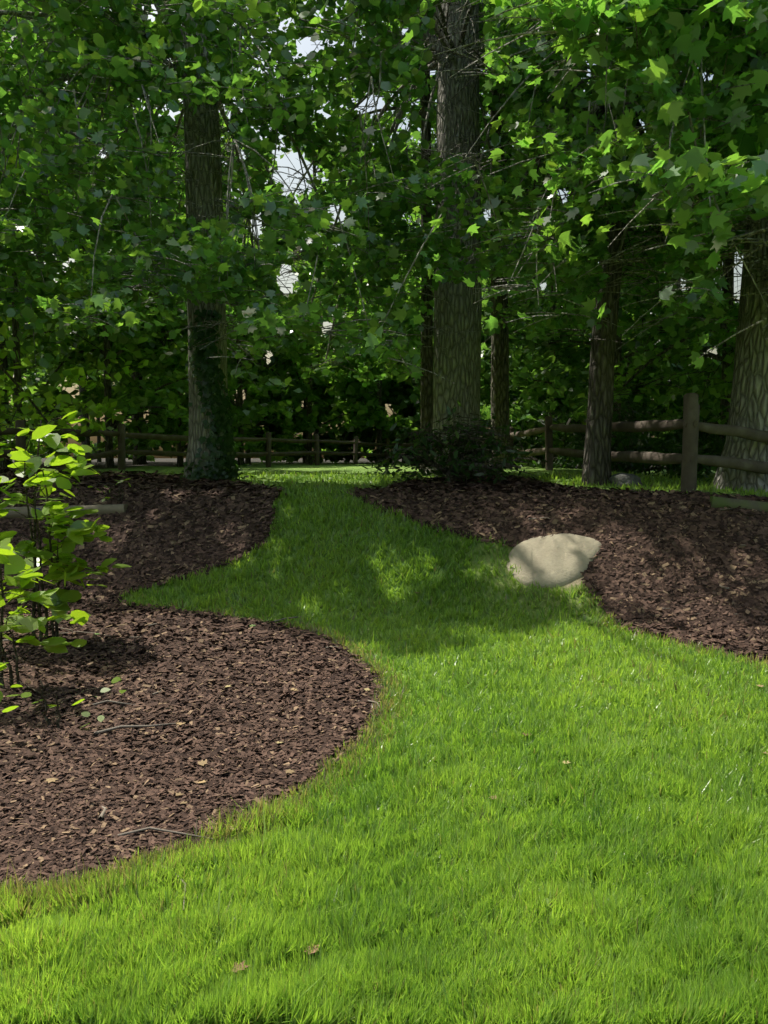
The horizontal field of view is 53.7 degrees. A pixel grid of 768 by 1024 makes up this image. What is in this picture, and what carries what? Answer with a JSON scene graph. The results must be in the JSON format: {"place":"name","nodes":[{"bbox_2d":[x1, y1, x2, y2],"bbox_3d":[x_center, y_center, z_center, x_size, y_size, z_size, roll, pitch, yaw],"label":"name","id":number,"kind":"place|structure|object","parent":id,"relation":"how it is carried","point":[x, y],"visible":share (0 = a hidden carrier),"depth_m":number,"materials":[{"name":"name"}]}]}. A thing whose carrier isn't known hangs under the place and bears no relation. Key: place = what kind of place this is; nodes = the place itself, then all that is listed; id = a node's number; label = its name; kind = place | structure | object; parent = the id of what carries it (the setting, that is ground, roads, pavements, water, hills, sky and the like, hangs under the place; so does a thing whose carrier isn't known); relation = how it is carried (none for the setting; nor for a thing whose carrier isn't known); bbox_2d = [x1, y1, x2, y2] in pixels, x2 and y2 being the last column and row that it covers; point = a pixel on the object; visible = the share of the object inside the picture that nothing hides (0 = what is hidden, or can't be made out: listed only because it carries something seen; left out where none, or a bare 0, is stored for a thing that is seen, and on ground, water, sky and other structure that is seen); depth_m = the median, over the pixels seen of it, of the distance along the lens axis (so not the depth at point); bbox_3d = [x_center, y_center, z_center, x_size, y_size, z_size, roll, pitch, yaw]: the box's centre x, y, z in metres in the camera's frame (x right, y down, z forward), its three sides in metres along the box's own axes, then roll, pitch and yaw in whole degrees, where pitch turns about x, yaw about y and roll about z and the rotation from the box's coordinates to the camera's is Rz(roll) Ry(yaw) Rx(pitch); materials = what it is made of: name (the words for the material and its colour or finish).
{"place":"outdoors","nodes":[
{"label":"outdoors","id":0,"kind":"place"},
{"bbox_2d":[0,0,742,457],"label":"sky","id":1,"kind":"structure","parent":0,"point":[306,46],"materials":[{"name":"white"}]},
{"bbox_2d":[0,458,767,1023],"bbox_3d":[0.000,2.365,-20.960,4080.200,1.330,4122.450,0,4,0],"label":"ground","id":2,"kind":"structure","parent":0,"point":[170,464],"depth_m":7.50,"materials":[{"name":"green plant"}]},
{"bbox_2d":[0,241,16,431],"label":"tree","id":3,"kind":"object","parent":2,"relation":"on","point":[3,330],"visible":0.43,"depth_m":13.24,"materials":[{"name":"green plant"}]},
{"bbox_2d":[0,38,42,296],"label":"tree","id":4,"kind":"object","parent":2,"relation":"on","point":[19,285],"visible":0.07,"depth_m":17.70,"materials":[{"name":"green plant"}]},
{"bbox_2d":[0,137,87,460],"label":"tree","id":5,"kind":"object","parent":2,"relation":"on","point":[23,394],"visible":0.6,"depth_m":14.34,"materials":[{"name":"green plant"}]},
{"bbox_2d":[0,538,90,687],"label":"shrub","id":6,"kind":"object","parent":2,"relation":"on","point":[13,562],"visible":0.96,"depth_m":4.79,"materials":[{"name":"green plant"}]},
{"bbox_2d":[0,295,99,456],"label":"tree","id":7,"kind":"object","parent":2,"relation":"on","point":[44,409],"visible":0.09,"depth_m":25.33,"materials":[{"name":"green plant"}]},
{"bbox_2d":[0,664,125,727],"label":"seedling","id":8,"kind":"object","parent":2,"relation":"on","point":[100,718],"visible":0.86,"depth_m":4.17,"materials":[{"name":"green plant"}]},
{"bbox_2d":[0,504,127,518],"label":"log","id":9,"kind":"object","parent":2,"relation":"on","point":[104,509],"visible":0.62,"depth_m":8.94,"materials":[{"name":"grey wood"}]},
{"bbox_2d":[0,411,131,641],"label":"sapling","id":10,"kind":"object","parent":2,"relation":"on","point":[77,532],"visible":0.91,"depth_m":5.97,"materials":[{"name":"green plant"}]},
{"bbox_2d":[0,146,150,468],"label":"tree","id":11,"kind":"object","parent":2,"relation":"on","point":[72,376],"visible":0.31,"depth_m":16.57,"materials":[{"name":"green plant"}]},
{"bbox_2d":[0,18,164,466],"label":"tree","id":12,"kind":"object","parent":2,"relation":"on","point":[46,337],"visible":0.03,"depth_m":22.74,"materials":[{"name":"green plant"}]},
{"bbox_2d":[3,87,175,462],"bbox_3d":[-14.285,-10.989,36.710,11.531,17.833,11.475,0,4,0],"label":"tree","id":13,"kind":"object","parent":2,"relation":"on","point":[87,439],"depth_m":36.68,"materials":[{"name":"green plant"}]},
{"bbox_2d":[9,316,184,461],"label":"tree","id":14,"kind":"object","parent":2,"relation":"on","point":[34,377],"visible":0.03,"depth_m":46.83,"materials":[{"name":"green plant"}]},
{"bbox_2d":[72,474,142,501],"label":"plant","id":15,"kind":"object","parent":2,"relation":"on","point":[120,482],"depth_m":9.14,"materials":[{"name":"green plant"}]},
{"bbox_2d":[0,170,232,466],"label":"tree","id":16,"kind":"object","parent":2,"relation":"on","point":[129,340],"visible":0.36,"depth_m":20.03,"materials":[{"name":"green plant"}]},
{"bbox_2d":[8,19,256,464],"bbox_3d":[-9.396,-9.739,28.646,10.725,16.526,10.550,-4,6,-43],"label":"tree","id":17,"kind":"object","parent":2,"relation":"on","point":[86,366],"visible":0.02,"depth_m":26.61,"materials":[{"name":"green plant"}]},
{"bbox_2d":[70,199,301,466],"bbox_3d":[-6.258,-5.399,23.145,7.179,8.626,7.096,0,4,0],"label":"tree","id":18,"kind":"object","parent":2,"relation":"on","point":[275,384],"visible":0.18,"depth_m":22.57,"materials":[{"name":"green plant"}]},
{"bbox_2d":[0,0,376,477],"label":"maple tree","id":19,"kind":"object","parent":2,"relation":"on","point":[210,76],"visible":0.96,"depth_m":9.96,"materials":[{"name":"green plant"}]},
{"bbox_2d":[0,420,388,469],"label":"fence","id":20,"kind":"object","parent":2,"relation":"on","point":[121,451],"visible":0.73,"depth_m":18.05,"materials":[{"name":"brown wood"}]},
{"bbox_2d":[129,118,295,392],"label":"tree","id":21,"kind":"object","parent":2,"relation":"on","point":[268,154],"visible":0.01,"depth_m":37.82,"materials":[{"name":"green plant"}]},
{"bbox_2d":[180,308,267,480],"bbox_3d":[-2.640,-1.859,12.196,1.462,2.809,1.607,0,4,0],"label":"ivy","id":22,"kind":"object","parent":2,"relation":"on","point":[212,393],"visible":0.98,"depth_m":12.20,"materials":[{"name":"green plant"}]},
{"bbox_2d":[151,350,313,457],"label":"tree","id":23,"kind":"object","parent":2,"relation":"on","point":[284,432],"depth_m":48.95,"materials":[{"name":"green plant"}]},
{"bbox_2d":[141,229,331,464],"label":"tree","id":24,"kind":"object","parent":2,"relation":"on","point":[250,404],"visible":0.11,"depth_m":27.02,"materials":[{"name":"green plant"}]},
{"bbox_2d":[165,264,337,463],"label":"tree","id":25,"kind":"object","parent":2,"relation":"on","point":[279,397],"visible":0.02,"depth_m":31.74,"materials":[{"name":"green plant"}]},
{"bbox_2d":[243,375,361,463],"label":"shrub","id":26,"kind":"object","parent":2,"relation":"on","point":[268,426],"visible":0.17,"depth_m":35.53,"materials":[{"name":"green plant"}]},
{"bbox_2d":[228,140,397,462],"bbox_3d":[-3.301,-10.657,39.558,10.397,16.797,10.655,0,4,0],"label":"tree","id":27,"kind":"object","parent":2,"relation":"on","point":[307,157],"visible":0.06,"depth_m":38.04,"materials":[{"name":"green plant"}]},
{"bbox_2d":[234,240,401,464],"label":"tree","id":28,"kind":"object","parent":2,"relation":"on","point":[372,410],"visible":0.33,"depth_m":29.06,"materials":[{"name":"green plant"}]},
{"bbox_2d":[296,371,395,457],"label":"shrub","id":29,"kind":"object","parent":2,"relation":"on","point":[339,437],"visible":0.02,"depth_m":48.60,"materials":[{"name":"green plant"}]},
{"bbox_2d":[282,247,433,463],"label":"tree","id":30,"kind":"object","parent":2,"relation":"on","point":[352,385],"visible":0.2,"depth_m":30.76,"materials":[{"name":"green plant"}]},
{"bbox_2d":[337,372,419,463],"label":"shrub","id":31,"kind":"object","parent":2,"relation":"on","point":[408,390],"visible":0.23,"depth_m":35.21,"materials":[{"name":"green plant"}]},
{"bbox_2d":[0,468,767,897],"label":"mulch chips","id":32,"kind":"object","parent":2,"relation":"on","point":[646,538],"visible":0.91,"depth_m":5.94,"materials":[{"name":"brown wood"}]},
{"bbox_2d":[3,495,767,989],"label":"fallen leaves","id":33,"kind":"object","parent":2,"relation":"on","point":[315,947],"visible":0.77,"depth_m":4.09,"materials":[{"name":"brown plant"}]},
{"bbox_2d":[298,5,499,471],"bbox_3d":[0.715,-6.877,15.584,4.825,12.670,4.452,4,6,43],"label":"slim tree","id":34,"kind":"object","parent":2,"relation":"on","point":[426,380],"visible":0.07,"depth_m":15.09,"materials":[{"name":"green plant"}]},
{"bbox_2d":[318,125,484,460],"bbox_3d":[1.356,-11.329,41.640,11.397,17.848,10.854,0,4,0],"label":"tree","id":35,"kind":"object","parent":2,"relation":"on","point":[410,141],"depth_m":39.81,"materials":[{"name":"green plant"}]},
{"bbox_2d":[371,269,527,422],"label":"tree","id":36,"kind":"object","parent":2,"relation":"on","point":[399,399],"visible":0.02,"depth_m":34.22,"materials":[{"name":"green plant"}]},
{"bbox_2d":[362,400,546,484],"bbox_3d":[0.884,-0.814,10.404,2.355,1.459,1.807,-2,5,-26],"label":"rhododendron shrub","id":37,"kind":"object","parent":2,"relation":"on","point":[474,466],"visible":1,"depth_m":10.35,"materials":[{"name":"green plant"}]},
{"bbox_2d":[328,1,602,468],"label":"tree behind fence","id":38,"kind":"object","parent":2,"relation":"on","point":[500,375],"visible":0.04,"depth_m":16.57,"materials":[{"name":"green plant"}]},
{"bbox_2d":[341,10,594,301],"bbox_3d":[2.023,-8.609,21.186,7.322,15.303,7.592,-2,4,-21],"label":"tree behind fence","id":39,"kind":"object","parent":2,"relation":"on","point":[433,142],"visible":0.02,"depth_m":20.56,"materials":[{"name":"green plant"}]},
{"bbox_2d":[234,0,704,475],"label":"maple tree","id":40,"kind":"object","parent":2,"relation":"on","point":[400,184],"visible":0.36,"depth_m":11.14,"materials":[{"name":"green plant"}]},
{"bbox_2d":[409,221,581,446],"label":"tree","id":41,"kind":"object","parent":2,"relation":"on","point":[413,397],"visible":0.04,"depth_m":27.59,"materials":[{"name":"green plant"}]},
{"bbox_2d":[433,276,581,428],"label":"tree","id":42,"kind":"object","parent":2,"relation":"on","point":[488,345],"visible":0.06,"depth_m":30.49,"materials":[{"name":"green plant"}]},
{"bbox_2d":[385,393,698,490],"bbox_3d":[2.788,-1.509,20.474,2.272,1.520,23.799,-1,4,-9],"label":"fence","id":43,"kind":"object","parent":2,"relation":"on","point":[548,450],"visible":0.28,"depth_m":10.15,"materials":[{"name":"brown wood"}]},
{"bbox_2d":[509,400,581,468],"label":"hedge shrub","id":44,"kind":"object","parent":2,"relation":"on","point":[529,440],"visible":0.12,"depth_m":25.66,"materials":[{"name":"green plant"}]},
{"bbox_2d":[507,533,600,587],"bbox_3d":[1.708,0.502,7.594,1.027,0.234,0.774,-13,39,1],"label":"boulder","id":45,"kind":"object","parent":2,"relation":"on","point":[556,560],"visible":0.78,"depth_m":7.49,"materials":[{"name":"beige stone"}]},
{"bbox_2d":[344,0,767,491],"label":"maple tree","id":46,"kind":"object","parent":2,"relation":"on","point":[693,194],"visible":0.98,"depth_m":7.12,"materials":[{"name":"green plant"}]},
{"bbox_2d":[510,406,619,467],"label":"hedge shrub","id":47,"kind":"object","parent":2,"relation":"on","point":[536,464],"visible":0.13,"depth_m":21.74,"materials":[{"name":"green plant"}]},
{"bbox_2d":[513,362,622,466],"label":"shrub","id":48,"kind":"object","parent":2,"relation":"on","point":[570,409],"visible":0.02,"depth_m":36.48,"materials":[{"name":"green plant"}]},
{"bbox_2d":[402,0,743,485],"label":"tree","id":49,"kind":"object","parent":2,"relation":"on","point":[597,458],"visible":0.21,"depth_m":10.54,"materials":[{"name":"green plant"}]},
{"bbox_2d":[480,190,665,449],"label":"tree","id":50,"kind":"object","parent":2,"relation":"on","point":[573,355],"visible":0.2,"depth_m":24.01,"materials":[{"name":"green plant"}]},
{"bbox_2d":[517,190,639,468],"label":"tree","id":51,"kind":"object","parent":2,"relation":"on","point":[565,343],"depth_m":43.72,"materials":[{"name":"green plant"}]},
{"bbox_2d":[525,337,663,463],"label":"shrub","id":52,"kind":"object","parent":2,"relation":"on","point":[650,409],"visible":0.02,"depth_m":45.52,"materials":[{"name":"green plant"}]},
{"bbox_2d":[517,397,678,473],"bbox_3d":[5.100,-1.683,17.450,3.584,2.174,3.051,-2,4,-23],"label":"hedge shrub","id":53,"kind":"object","parent":2,"relation":"on","point":[615,447],"visible":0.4,"depth_m":17.45,"materials":[{"name":"green plant"}]},
{"bbox_2d":[485,184,735,471],"bbox_3d":[6.531,-5.507,20.482,7.184,9.784,7.309,0,4,0],"label":"shrub","id":54,"kind":"object","parent":2,"relation":"on","point":[538,380],"visible":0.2,"depth_m":20.67,"materials":[{"name":"green plant"}]},
{"bbox_2d":[609,473,642,486],"bbox_3d":[3.357,-0.448,10.521,0.415,0.204,0.564,-1,4,-12],"label":"rock","id":55,"kind":"object","parent":2,"relation":"on","point":[619,479],"visible":0.69,"depth_m":10.33,"materials":[{"name":"grey stone"}]},
{"bbox_2d":[519,68,741,470],"bbox_3d":[9.373,-8.386,27.382,9.498,14.675,9.489,0,4,0],"label":"tree","id":56,"kind":"object","parent":2,"relation":"on","point":[580,383],"visible":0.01,"depth_m":27.06,"materials":[{"name":"green plant"}]},
{"bbox_2d":[553,396,708,478],"bbox_3d":[6.236,-1.773,19.267,4.049,2.504,3.687,1,4,18],"label":"hedge shrub","id":57,"kind":"object","parent":2,"relation":"on","point":[668,468],"visible":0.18,"depth_m":18.83,"materials":[{"name":"green plant"}]},
{"bbox_2d":[553,75,740,450],"bbox_3d":[7.556,-4.942,16.288,6.124,9.379,7.286,-2,5,-26],"label":"shrub","id":58,"kind":"object","parent":2,"relation":"on","point":[727,362],"visible":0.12,"depth_m":16.30,"materials":[{"name":"green plant"}]},
{"bbox_2d":[570,69,742,413],"bbox_3d":[6.321,-4.008,12.196,6.431,8.072,5.815,0,4,0],"label":"shrub","id":59,"kind":"object","parent":2,"relation":"on","point":[675,378],"visible":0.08,"depth_m":13.36,"materials":[{"name":"green plant"}]},
{"bbox_2d":[587,131,739,470],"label":"tree","id":60,"kind":"object","parent":2,"relation":"on","point":[688,288],"depth_m":31.39,"materials":[{"name":"green plant"}]},
{"bbox_2d":[590,73,738,419],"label":"tree","id":61,"kind":"object","parent":2,"relation":"on","point":[685,364],"visible":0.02,"depth_m":21.06,"materials":[{"name":"green plant"}]},
{"bbox_2d":[621,328,735,473],"bbox_3d":[10.938,-3.511,24.014,7.598,5.377,7.534,0,4,0],"label":"shrub","id":62,"kind":"object","parent":2,"relation":"on","point":[699,466],"visible":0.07,"depth_m":23.92,"materials":[{"name":"green plant"}]},
{"bbox_2d":[652,348,717,443],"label":"shrub","id":63,"kind":"object","parent":2,"relation":"on","point":[655,434],"depth_m":47.18,"materials":[{"name":"green plant"}]},
{"bbox_2d":[642,403,729,484],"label":"hedge shrub","id":64,"kind":"object","parent":2,"relation":"on","point":[718,443],"visible":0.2,"depth_m":15.41,"materials":[{"name":"green plant"}]},
{"bbox_2d":[662,334,715,449],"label":"shrub","id":65,"kind":"object","parent":2,"relation":"on","point":[706,348],"visible":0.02,"depth_m":28.13,"materials":[{"name":"green plant"}]},
{"bbox_2d":[680,404,767,491],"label":"fence","id":66,"kind":"object","parent":2,"relation":"on","point":[748,465],"visible":0.79,"depth_m":8.81,"materials":[{"name":"brown wood"}]},
{"bbox_2d":[710,496,767,511],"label":"mossy timber","id":67,"kind":"object","parent":2,"relation":"on","point":[719,502],"visible":0.66,"depth_m":7.56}
]}

